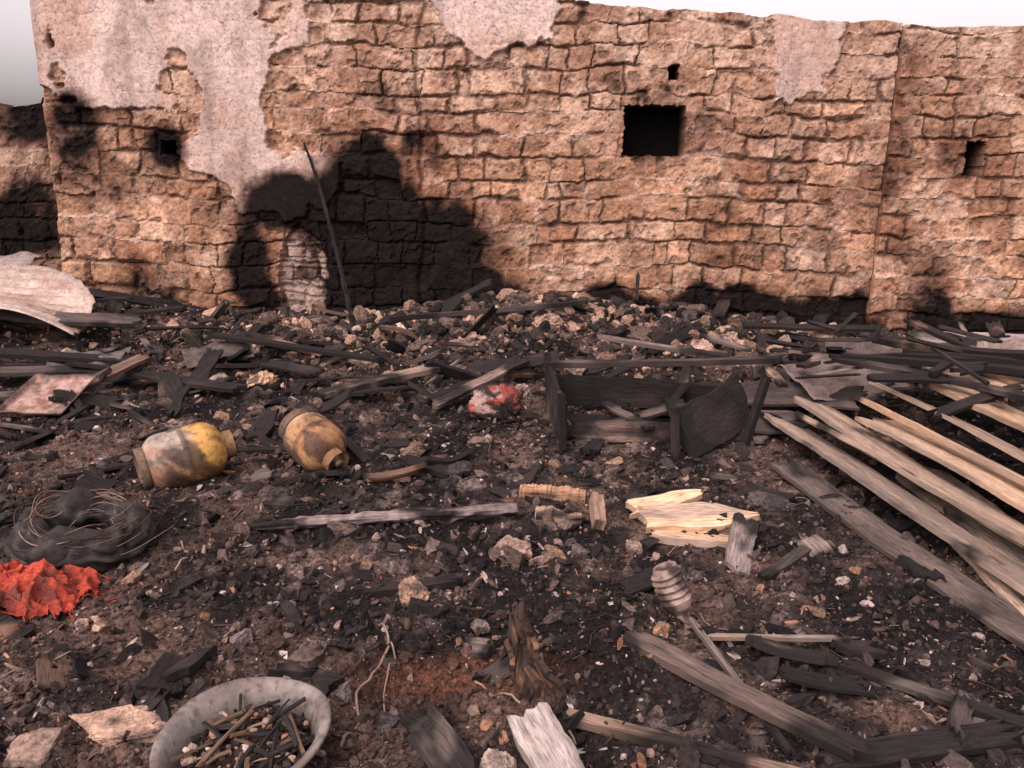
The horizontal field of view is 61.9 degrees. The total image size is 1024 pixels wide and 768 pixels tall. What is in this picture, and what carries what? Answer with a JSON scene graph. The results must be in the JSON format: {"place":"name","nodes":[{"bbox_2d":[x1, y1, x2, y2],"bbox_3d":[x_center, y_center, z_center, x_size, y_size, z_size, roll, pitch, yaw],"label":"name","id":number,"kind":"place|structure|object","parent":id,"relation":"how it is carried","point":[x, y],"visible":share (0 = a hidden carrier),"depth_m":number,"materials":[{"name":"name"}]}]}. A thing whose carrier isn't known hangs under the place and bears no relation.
{"place":"outdoors","nodes":[
{"label":"outdoors","id":0,"kind":"place"},
{"bbox_2d":[0,364,112,376],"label":"charred board","id":1,"kind":"object","parent":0,"point":[33,370],"visible":0.75,"depth_m":6.05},
{"bbox_2d":[0,347,147,366],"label":"charred board","id":2,"kind":"object","parent":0,"point":[27,354],"visible":0.88,"depth_m":6.29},
{"bbox_2d":[83,353,149,391],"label":"charred board","id":3,"kind":"object","parent":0,"point":[126,365],"visible":0.7,"depth_m":5.97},
{"bbox_2d":[125,369,246,392],"bbox_3d":[-2.263,-0.020,5.886,1.024,0.040,0.130,7,22,23],"label":"charred board","id":4,"kind":"object","parent":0,"point":[201,383],"visible":0.83,"depth_m":5.81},
{"bbox_2d":[208,332,379,362],"bbox_3d":[-1.698,-0.289,6.649,1.482,0.044,0.123,9,16,14],"label":"charred board","id":5,"kind":"object","parent":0,"point":[300,347],"visible":1,"depth_m":6.63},
{"bbox_2d":[390,300,584,321],"bbox_3d":[-0.178,-0.621,7.229,1.721,0.052,0.058,-7,16,-16],"label":"charred board","id":6,"kind":"object","parent":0,"point":[484,310],"visible":0.91,"depth_m":7.19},
{"bbox_2d":[0,300,1023,767],"bbox_3d":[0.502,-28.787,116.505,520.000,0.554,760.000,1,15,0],"label":"ground","id":7,"kind":"structure","parent":0,"point":[600,692],"depth_m":3.38,"materials":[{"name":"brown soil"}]},
{"bbox_2d":[0,97,62,271],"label":"stone wall","id":8,"kind":"structure","parent":7,"relation":"on","point":[28,212],"depth_m":8.71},
{"bbox_2d":[3,724,71,767],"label":"paving slab","id":9,"kind":"object","parent":7,"relation":"on","point":[33,748],"depth_m":2.30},
{"bbox_2d":[0,263,95,335],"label":"corrugated sheet","id":10,"kind":"object","parent":7,"relation":"on","point":[43,293],"visible":0.94,"depth_m":7.13,"materials":[{"name":"metal"}]},
{"bbox_2d":[0,251,43,264],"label":"scorched metal sheet","id":11,"kind":"object","parent":10,"relation":"on","point":[24,258],"visible":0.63,"depth_m":7.77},
{"bbox_2d":[0,373,98,415],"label":"metal sheet","id":12,"kind":"object","parent":7,"relation":"on","point":[29,397],"visible":0.94,"depth_m":5.51,"materials":[{"name":"metal"}]},
{"bbox_2d":[0,381,112,400],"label":"charred board","id":13,"kind":"object","parent":7,"relation":"on","point":[6,395],"visible":0.38,"depth_m":5.68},
{"bbox_2d":[0,558,131,627],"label":"orange netting","id":14,"kind":"object","parent":7,"relation":"on","point":[36,588],"visible":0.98,"depth_m":3.12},
{"bbox_2d":[0,309,144,327],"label":"charred board","id":15,"kind":"object","parent":7,"relation":"on","point":[116,320],"visible":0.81,"depth_m":6.81,"materials":[{"name":"grey wood"}]},
{"bbox_2d":[0,487,174,573],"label":"burnt tyre","id":16,"kind":"object","parent":7,"relation":"on","point":[57,533],"visible":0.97,"depth_m":3.44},
{"bbox_2d":[68,704,179,749],"bbox_3d":[-1.097,0.978,2.426,0.344,0.077,0.172,-2,15,-10],"label":"paving slab","id":17,"kind":"object","parent":7,"relation":"on","point":[111,726],"depth_m":2.40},
{"bbox_2d":[131,422,236,487],"bbox_3d":[-1.654,0.365,4.348,0.480,0.306,0.302,-17,44,-28],"label":"gas cylinder","id":18,"kind":"object","parent":7,"relation":"on","point":[194,453],"visible":0.97,"depth_m":4.23,"materials":[{"name":"metal"}]},
{"bbox_2d":[181,341,254,367],"bbox_3d":[-2.296,-0.241,6.665,0.504,0.137,0.315,-7,17,-28],"label":"scorched metal sheet","id":19,"kind":"object","parent":7,"relation":"on","point":[192,356],"visible":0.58,"depth_m":6.67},
{"bbox_2d":[149,677,331,767],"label":"metal basin","id":20,"kind":"object","parent":7,"relation":"on","point":[264,722],"visible":1,"depth_m":2.32,"materials":[{"name":"grey metal"}]},
{"bbox_2d":[229,628,252,644],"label":"stone","id":21,"kind":"object","parent":7,"relation":"on","point":[244,635],"visible":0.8,"depth_m":2.90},
{"bbox_2d":[246,371,278,388],"bbox_3d":[-1.823,-0.013,6.210,0.211,0.153,0.319,1,15,0],"label":"stone","id":22,"kind":"object","parent":7,"relation":"on","point":[264,377],"visible":0.7,"depth_m":6.16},
{"bbox_2d":[258,486,286,497],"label":"stone","id":23,"kind":"object","parent":7,"relation":"on","point":[273,490],"visible":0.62,"depth_m":4.15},
{"bbox_2d":[271,406,287,419],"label":"stone","id":24,"kind":"object","parent":7,"relation":"on","point":[282,409],"visible":0.38,"depth_m":5.43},
{"bbox_2d":[278,408,348,471],"bbox_3d":[-1.045,0.320,4.564,0.400,0.286,0.286,35,-2,29],"label":"gas cylinder","id":25,"kind":"object","parent":7,"relation":"on","point":[313,441],"visible":0.96,"depth_m":4.47,"materials":[{"name":"metal"}]},
{"bbox_2d":[303,142,352,313],"bbox_3d":[-1.687,-1.418,7.984,0.667,1.621,0.108,14,19,40],"label":"leaning pole","id":26,"kind":"object","parent":7,"relation":"on","point":[342,276],"visible":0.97,"depth_m":8.00,"materials":[{"name":"brown wood"}]},
{"bbox_2d":[331,326,348,337],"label":"stone","id":27,"kind":"object","parent":7,"relation":"on","point":[342,331],"visible":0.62,"depth_m":7.36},
{"bbox_2d":[335,680,352,704],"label":"stone","id":28,"kind":"object","parent":7,"relation":"on","point":[344,693],"visible":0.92,"depth_m":2.62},
{"bbox_2d":[341,359,379,369],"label":"stone","id":29,"kind":"object","parent":7,"relation":"on","point":[364,364],"visible":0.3,"depth_m":6.64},
{"bbox_2d":[174,540,576,747],"bbox_3d":[-0.723,0.885,2.921,2.033,0.091,0.514,13,19,39],"label":"root","id":30,"kind":"object","parent":7,"relation":"on","point":[380,664],"visible":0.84,"depth_m":2.68,"materials":[{"name":"brown wood"}]},
{"bbox_2d":[311,365,440,399],"bbox_3d":[-0.919,-0.019,5.868,0.934,0.049,0.110,-15,26,-28],"label":"charred board","id":31,"kind":"object","parent":7,"relation":"on","point":[369,382],"visible":0.95,"depth_m":5.84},
{"bbox_2d":[246,503,517,529],"bbox_3d":[-0.593,0.606,3.864,1.259,0.081,0.093,-2,15,-11],"label":"board","id":32,"kind":"object","parent":7,"relation":"on","point":[448,515],"visible":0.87,"depth_m":3.85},
{"bbox_2d":[378,711,399,733],"bbox_3d":[-0.363,1.001,2.507,0.072,0.072,0.070,15,20,42],"label":"stone","id":33,"kind":"object","parent":7,"relation":"on","point":[387,721],"visible":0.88,"depth_m":2.49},
{"bbox_2d":[355,574,462,598],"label":"charred board","id":34,"kind":"object","parent":7,"relation":"on","point":[443,582],"visible":0.73,"depth_m":3.29,"materials":[{"name":"black wood"}]},
{"bbox_2d":[400,440,426,456],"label":"stone","id":35,"kind":"object","parent":7,"relation":"on","point":[415,448],"visible":0.75,"depth_m":4.74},
{"bbox_2d":[398,576,430,603],"bbox_3d":[-0.372,0.798,3.243,0.127,0.097,0.132,1,15,0],"label":"stone","id":36,"kind":"object","parent":7,"relation":"on","point":[411,586],"visible":0.78,"depth_m":3.21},
{"bbox_2d":[448,337,476,352],"bbox_3d":[-0.391,-0.302,7.035,0.279,0.164,0.150,-4,15,-18],"label":"stone","id":37,"kind":"object","parent":7,"relation":"on","point":[456,349],"visible":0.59,"depth_m":6.98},
{"bbox_2d":[29,0,902,324],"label":"stone wall","id":38,"kind":"structure","parent":7,"relation":"on","point":[563,148],"depth_m":8.07,"materials":[{"name":"stone"}]},
{"bbox_2d":[470,618,490,635],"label":"stone","id":39,"kind":"object","parent":7,"relation":"on","point":[479,626],"visible":1,"depth_m":3.05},
{"bbox_2d":[432,356,529,408],"bbox_3d":[-0.205,-0.019,5.911,0.088,0.036,1.005,24,34,31],"label":"charred board","id":40,"kind":"object","parent":7,"relation":"on","point":[459,392],"visible":0.99,"depth_m":5.86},
{"bbox_2d":[0,299,972,642],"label":"rubble stones","id":41,"kind":"object","parent":7,"relation":"on","point":[514,557],"visible":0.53,"depth_m":3.86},
{"bbox_2d":[468,383,521,418],"bbox_3d":[-0.111,0.096,5.504,0.351,0.204,0.278,1,15,0],"label":"burnt sack","id":42,"kind":"object","parent":7,"relation":"on","point":[502,401],"visible":1,"depth_m":5.42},
{"bbox_2d":[479,748,516,767],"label":"stone","id":43,"kind":"object","parent":7,"relation":"on","point":[493,758],"visible":1,"depth_m":2.35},
{"bbox_2d":[0,279,1023,767],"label":"charred timber debris","id":44,"kind":"object","parent":7,"relation":"on","point":[434,741],"visible":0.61,"depth_m":4.83,"materials":[{"name":"wood"}]},
{"bbox_2d":[46,347,131,365],"bbox_3d":[-3.147,-0.173,6.325,0.553,0.144,0.320,0,15,-5],"label":"scorched metal sheet","id":45,"kind":"object","parent":44,"relation":"on","point":[119,354],"visible":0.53,"depth_m":6.32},
{"bbox_2d":[623,630,874,763],"bbox_3d":[0.682,0.932,2.582,0.820,0.042,0.086,17,27,39],"label":"charred board","id":46,"kind":"object","parent":44,"relation":"on","point":[839,742],"visible":1,"depth_m":2.54,"materials":[{"name":"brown wood"}]},
{"bbox_2d":[739,410,809,433],"bbox_3d":[1.534,0.230,5.175,0.517,0.026,0.301,0,23,21],"label":"wooden plank","id":47,"kind":"object","parent":44,"relation":"on","point":[764,426],"visible":0.45,"depth_m":5.11,"materials":[{"name":"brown wood"}]},
{"bbox_2d":[703,382,867,410],"bbox_3d":[1.713,0.076,5.526,1.093,0.032,0.321,0,29,21],"label":"wooden plank","id":48,"kind":"object","parent":44,"relation":"on","point":[776,396],"visible":0.52,"depth_m":5.44,"materials":[{"name":"grey wood"}]},
{"bbox_2d":[766,360,894,401],"bbox_3d":[2.109,-0.026,5.708,0.330,0.029,0.940,-24,23,-27],"label":"wooden plank","id":49,"kind":"object","parent":48,"relation":"on","point":[874,392],"visible":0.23,"depth_m":5.44,"materials":[{"name":"brown wood"}]},
{"bbox_2d":[774,353,910,400],"bbox_3d":[2.151,-0.057,5.609,0.701,0.187,0.521,-3,15,-16],"label":"scorched metal sheet","id":50,"kind":"object","parent":48,"relation":"on","point":[820,388],"visible":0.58,"depth_m":5.54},
{"bbox_2d":[867,353,984,361],"bbox_3d":[2.517,-0.159,5.352,0.054,0.074,0.940,-16,11,-27],"label":"wooden plank","id":51,"kind":"object","parent":50,"relation":"on","point":[937,356],"visible":0.38,"depth_m":5.23,"materials":[{"name":"grey wood"}]},
{"bbox_2d":[902,348,1023,366],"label":"wooden plank","id":52,"kind":"object","parent":51,"relation":"on","point":[993,359],"visible":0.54,"depth_m":4.99,"materials":[{"name":"grey wood"}]},
{"bbox_2d":[976,338,1023,349],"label":"scorched metal sheet","id":53,"kind":"object","parent":52,"relation":"on","point":[1015,344],"visible":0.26,"depth_m":5.19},
{"bbox_2d":[903,319,976,346],"bbox_3d":[2.901,-0.257,5.457,0.083,0.050,1.446,-4,16,-3],"label":"wooden plank","id":54,"kind":"object","parent":44,"relation":"on","point":[933,331],"visible":0.57,"depth_m":5.75,"materials":[{"name":"grey wood"}]},
{"bbox_2d":[895,466,1023,568],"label":"wooden plank","id":55,"kind":"object","parent":44,"relation":"on","point":[1008,549],"visible":0.41,"depth_m":3.94,"materials":[{"name":"brown wood"}]},
{"bbox_2d":[763,412,1023,595],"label":"wooden plank","id":56,"kind":"object","parent":55,"relation":"on","point":[997,564],"visible":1,"depth_m":3.84,"materials":[{"name":"brown wood"}]},
{"bbox_2d":[793,395,1023,545],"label":"wooden plank","id":57,"kind":"object","parent":55,"relation":"on","point":[993,517],"visible":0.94,"depth_m":4.16,"materials":[{"name":"brown wood"}]},
{"bbox_2d":[794,411,1023,549],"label":"wooden plank","id":58,"kind":"object","parent":57,"relation":"on","point":[832,432],"visible":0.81,"depth_m":4.40,"materials":[{"name":"brown wood"}]},
{"bbox_2d":[946,437,1006,467],"bbox_3d":[2.466,0.596,3.711,0.295,0.036,2.108,8,15,-9],"label":"wooden plank","id":59,"kind":"object","parent":57,"relation":"on","point":[962,444],"visible":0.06,"depth_m":4.61,"materials":[{"name":"brown wood"}]},
{"bbox_2d":[854,416,1023,512],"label":"wooden plank","id":60,"kind":"object","parent":59,"relation":"on","point":[1004,488],"visible":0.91,"depth_m":4.13,"materials":[{"name":"brown wood"}]},
{"bbox_2d":[854,395,1023,485],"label":"wooden plank","id":61,"kind":"object","parent":60,"relation":"on","point":[982,460],"visible":1,"depth_m":4.24,"materials":[{"name":"brown wood"}]},
{"bbox_2d":[869,381,1023,461],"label":"wooden plank","id":62,"kind":"object","parent":61,"relation":"on","point":[1006,447],"visible":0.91,"depth_m":4.35,"materials":[{"name":"brown wood"}]},
{"bbox_2d":[926,382,1023,422],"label":"wooden plank","id":63,"kind":"object","parent":62,"relation":"on","point":[958,406],"visible":0.77,"depth_m":4.54,"materials":[{"name":"brown wood"}]},
{"bbox_2d":[828,353,1023,400],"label":"wooden plank","id":64,"kind":"object","parent":63,"relation":"on","point":[955,381],"visible":0.88,"depth_m":4.93,"materials":[{"name":"grey wood"}]},
{"bbox_2d":[841,354,1023,375],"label":"wooden plank","id":65,"kind":"object","parent":64,"relation":"on","point":[996,368],"visible":0.72,"depth_m":5.07,"materials":[{"name":"grey wood"}]},
{"bbox_2d":[920,383,1023,431],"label":"wooden plank","id":66,"kind":"object","parent":44,"relation":"on","point":[1001,412],"visible":0.73,"depth_m":4.51,"materials":[{"name":"brown wood"}]},
{"bbox_2d":[922,367,1023,390],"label":"wooden plank","id":67,"kind":"object","parent":66,"relation":"on","point":[990,380],"visible":0.23,"depth_m":4.98,"materials":[{"name":"brown wood"}]},
{"bbox_2d":[979,372,1023,387],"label":"wooden plank","id":68,"kind":"object","parent":67,"relation":"on","point":[1008,379],"visible":0.32,"depth_m":4.88,"materials":[{"name":"brown wood"}]},
{"bbox_2d":[871,334,1023,360],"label":"wooden plank","id":69,"kind":"object","parent":68,"relation":"on","point":[894,342],"visible":0.61,"depth_m":5.36,"materials":[{"name":"grey wood"}]},
{"bbox_2d":[0,297,1023,767],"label":"ash clods","id":70,"kind":"object","parent":7,"relation":"on","point":[340,669],"visible":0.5,"depth_m":3.21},
{"bbox_2d":[0,300,1023,767],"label":"charcoal lumps","id":71,"kind":"object","parent":7,"relation":"on","point":[688,752],"visible":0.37,"depth_m":3.15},
{"bbox_2d":[0,305,1023,767],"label":"charcoal splinters","id":72,"kind":"object","parent":7,"relation":"on","point":[972,659],"visible":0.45,"depth_m":3.14,"materials":[{"name":"brown wood"}]},
{"bbox_2d":[0,289,1023,587],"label":"rubble chips","id":73,"kind":"object","parent":7,"relation":"on","point":[378,341],"visible":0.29,"depth_m":7.06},
{"bbox_2d":[0,303,1023,767],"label":"burnt flakes","id":74,"kind":"object","parent":7,"relation":"on","point":[496,637],"visible":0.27,"depth_m":3.17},
{"bbox_2d":[494,535,532,559],"bbox_3d":[-0.020,0.727,3.635,0.222,0.122,0.133,6,15,19],"label":"stone","id":75,"kind":"object","parent":7,"relation":"on","point":[524,547],"visible":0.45,"depth_m":3.62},
{"bbox_2d":[61,288,976,425],"bbox_3d":[1.428,-0.302,6.874,13.928,0.553,3.237,1,15,0],"label":"rubble heap","id":76,"kind":"object","parent":7,"relation":"on","point":[649,332],"visible":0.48,"depth_m":7.54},
{"bbox_2d":[635,272,639,302],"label":"charred board","id":77,"kind":"object","parent":76,"relation":"on","point":[637,287],"visible":1,"depth_m":8.05,"materials":[{"name":"brown wood"}]},
{"bbox_2d":[597,334,729,357],"bbox_3d":[1.140,-0.287,6.533,1.041,0.040,0.098,10,17,22],"label":"charred board","id":78,"kind":"object","parent":76,"relation":"on","point":[679,349],"visible":0.96,"depth_m":6.50,"materials":[{"name":"grey wood"}]},
{"bbox_2d":[796,349,891,364],"bbox_3d":[3.093,-0.171,6.553,1.742,0.066,0.142,5,22,14],"label":"wooden plank","id":79,"kind":"object","parent":76,"relation":"on","point":[824,352],"visible":0.09,"depth_m":6.71,"materials":[{"name":"grey wood"}]},
{"bbox_2d":[515,383,530,398],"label":"stone","id":80,"kind":"object","parent":7,"relation":"on","point":[523,389],"visible":0.49,"depth_m":5.96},
{"bbox_2d":[504,601,565,702],"bbox_3d":[0.069,0.847,2.609,0.202,0.370,0.087,7,16,22],"label":"burnt stump","id":81,"kind":"object","parent":7,"relation":"on","point":[532,676],"visible":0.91,"depth_m":2.62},
{"bbox_2d":[529,552,560,566],"bbox_3d":[0.142,0.744,3.602,0.119,0.096,0.174,12,18,36],"label":"stone","id":82,"kind":"object","parent":7,"relation":"on","point":[547,559],"visible":0.57,"depth_m":3.55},
{"bbox_2d":[506,702,584,767],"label":"firewood","id":83,"kind":"object","parent":7,"relation":"on","point":[542,738],"visible":1,"depth_m":2.35,"materials":[{"name":"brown wood"}]},
{"bbox_2d":[534,313,564,328],"bbox_3d":[0.318,-0.518,7.308,0.267,0.180,0.218,1,15,0],"label":"stone","id":84,"kind":"object","parent":7,"relation":"on","point":[556,320],"visible":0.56,"depth_m":7.24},
{"bbox_2d":[519,483,585,504],"bbox_3d":[0.199,0.539,4.208,0.327,0.097,0.098,2,15,4],"label":"cut log","id":85,"kind":"object","parent":7,"relation":"on","point":[562,494],"visible":0.95,"depth_m":4.17,"materials":[{"name":"brown wood"}]},
{"bbox_2d":[535,505,581,526],"bbox_3d":[0.214,0.618,3.943,0.221,0.094,0.096,4,15,13],"label":"cut log","id":86,"kind":"object","parent":7,"relation":"on","point":[555,515],"visible":0.81,"depth_m":3.92,"materials":[{"name":"brown wood"}]},
{"bbox_2d":[564,368,588,374],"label":"stone","id":87,"kind":"object","parent":7,"relation":"on","point":[576,371],"visible":0.47,"depth_m":6.42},
{"bbox_2d":[571,543,589,558],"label":"stone","id":88,"kind":"object","parent":7,"relation":"on","point":[577,550],"visible":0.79,"depth_m":3.63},
{"bbox_2d":[589,491,605,530],"bbox_3d":[0.399,0.593,4.003,0.062,0.058,0.301,18,19,-4],"label":"firewood billet","id":89,"kind":"object","parent":7,"relation":"on","point":[597,510],"visible":1,"depth_m":3.95,"materials":[{"name":"brown wood"}]},
{"bbox_2d":[625,537,642,555],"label":"stone","id":90,"kind":"object","parent":7,"relation":"on","point":[633,544],"visible":1,"depth_m":3.69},
{"bbox_2d":[652,621,669,637],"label":"stone","id":91,"kind":"object","parent":7,"relation":"on","point":[661,627],"visible":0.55,"depth_m":2.91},
{"bbox_2d":[543,352,781,461],"bbox_3d":[0.964,0.112,5.160,1.533,0.472,0.993,1,15,0],"label":"burnt wooden crate","id":92,"kind":"object","parent":7,"relation":"on","point":[702,418],"visible":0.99,"depth_m":5.10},
{"bbox_2d":[625,489,702,519],"bbox_3d":[0.719,0.560,4.036,0.388,0.044,0.101,-10,34,-11],"label":"split firewood","id":93,"kind":"object","parent":7,"relation":"on","point":[686,496],"visible":0.66,"depth_m":4.03,"materials":[{"name":"brown wood"}]},
{"bbox_2d":[566,708,800,767],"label":"charred board","id":94,"kind":"object","parent":7,"relation":"on","point":[642,735],"visible":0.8,"depth_m":2.41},
{"bbox_2d":[650,530,728,547],"bbox_3d":[0.821,0.685,3.760,0.454,0.039,0.156,4,9,14],"label":"split firewood","id":95,"kind":"object","parent":7,"relation":"on","point":[680,538],"visible":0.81,"depth_m":3.72,"materials":[{"name":"brown wood"}]},
{"bbox_2d":[637,502,759,533],"bbox_3d":[0.858,0.612,3.902,0.553,0.042,0.206,-1,25,-4],"label":"split firewood","id":96,"kind":"object","parent":7,"relation":"on","point":[697,517],"visible":0.88,"depth_m":3.88,"materials":[{"name":"brown wood"}]},
{"bbox_2d":[690,338,717,351],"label":"stone","id":97,"kind":"object","parent":7,"relation":"on","point":[703,344],"visible":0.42,"depth_m":7.03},
{"bbox_2d":[720,331,738,350],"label":"stone","id":98,"kind":"object","parent":7,"relation":"on","point":[732,336],"visible":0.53,"depth_m":7.39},
{"bbox_2d":[723,512,758,578],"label":"charred board","id":99,"kind":"object","parent":7,"relation":"on","point":[741,538],"visible":0.99,"depth_m":3.61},
{"bbox_2d":[688,617,796,757],"bbox_3d":[0.703,0.930,2.683,0.023,0.022,0.657,-3,21,-14],"label":"burnt stick","id":100,"kind":"object","parent":7,"relation":"on","point":[772,729],"visible":0.67,"depth_m":2.72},
{"bbox_2d":[745,490,794,510],"bbox_3d":[1.259,0.591,4.159,0.249,0.089,0.183,7,16,23],"label":"stone","id":101,"kind":"object","parent":7,"relation":"on","point":[764,501],"visible":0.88,"depth_m":4.14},
{"bbox_2d":[693,633,849,641],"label":"charred board","id":102,"kind":"object","parent":7,"relation":"on","point":[774,637],"visible":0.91,"depth_m":2.89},
{"bbox_2d":[757,544,811,580],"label":"charred board","id":103,"kind":"object","parent":7,"relation":"on","point":[788,560],"visible":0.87,"depth_m":3.50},
{"bbox_2d":[741,321,876,331],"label":"charred board","id":104,"kind":"object","parent":7,"relation":"on","point":[799,327],"visible":0.84,"depth_m":7.46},
{"bbox_2d":[825,337,901,353],"bbox_3d":[2.905,-0.266,7.048,0.603,0.194,0.431,5,15,17],"label":"scorched metal sheet","id":105,"kind":"object","parent":7,"relation":"on","point":[865,348],"visible":0.41,"depth_m":7.10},
{"bbox_2d":[768,456,1023,650],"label":"wooden plank","id":106,"kind":"object","parent":7,"relation":"on","point":[995,613],"visible":0.9,"depth_m":3.61,"materials":[{"name":"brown wood"}]},
{"bbox_2d":[814,718,1023,767],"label":"charred board","id":107,"kind":"object","parent":7,"relation":"on","point":[913,747],"visible":0.91,"depth_m":2.40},
{"bbox_2d":[839,659,1023,728],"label":"charred board","id":108,"kind":"object","parent":7,"relation":"on","point":[980,710],"visible":0.88,"depth_m":2.63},
{"bbox_2d":[864,24,1023,333],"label":"stone wall","id":109,"kind":"structure","parent":7,"relation":"on","point":[948,248],"depth_m":8.07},
{"bbox_2d":[938,507,1023,615],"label":"wooden plank","id":110,"kind":"object","parent":7,"relation":"on","point":[1001,589],"visible":0.44,"depth_m":3.32,"materials":[{"name":"brown wood"}]},
{"bbox_2d":[0,303,1023,767],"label":"burnt wire and twigs","id":111,"kind":"object","parent":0,"point":[568,613],"visible":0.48,"depth_m":3.05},
{"bbox_2d":[0,0,1023,106],"label":"sky","id":112,"kind":"structure","parent":0,"point":[19,78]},
{"bbox_2d":[651,561,691,622],"bbox_3d":[0.588,0.772,3.079,0.121,0.247,0.129,-20,6,5],"label":"burnt tin can","id":113,"kind":"object","parent":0,"point":[674,594],"visible":0.92,"depth_m":3.03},
{"bbox_2d":[908,331,1023,344],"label":"charred board","id":114,"kind":"object","parent":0,"point":[922,336],"visible":0.3,"depth_m":7.72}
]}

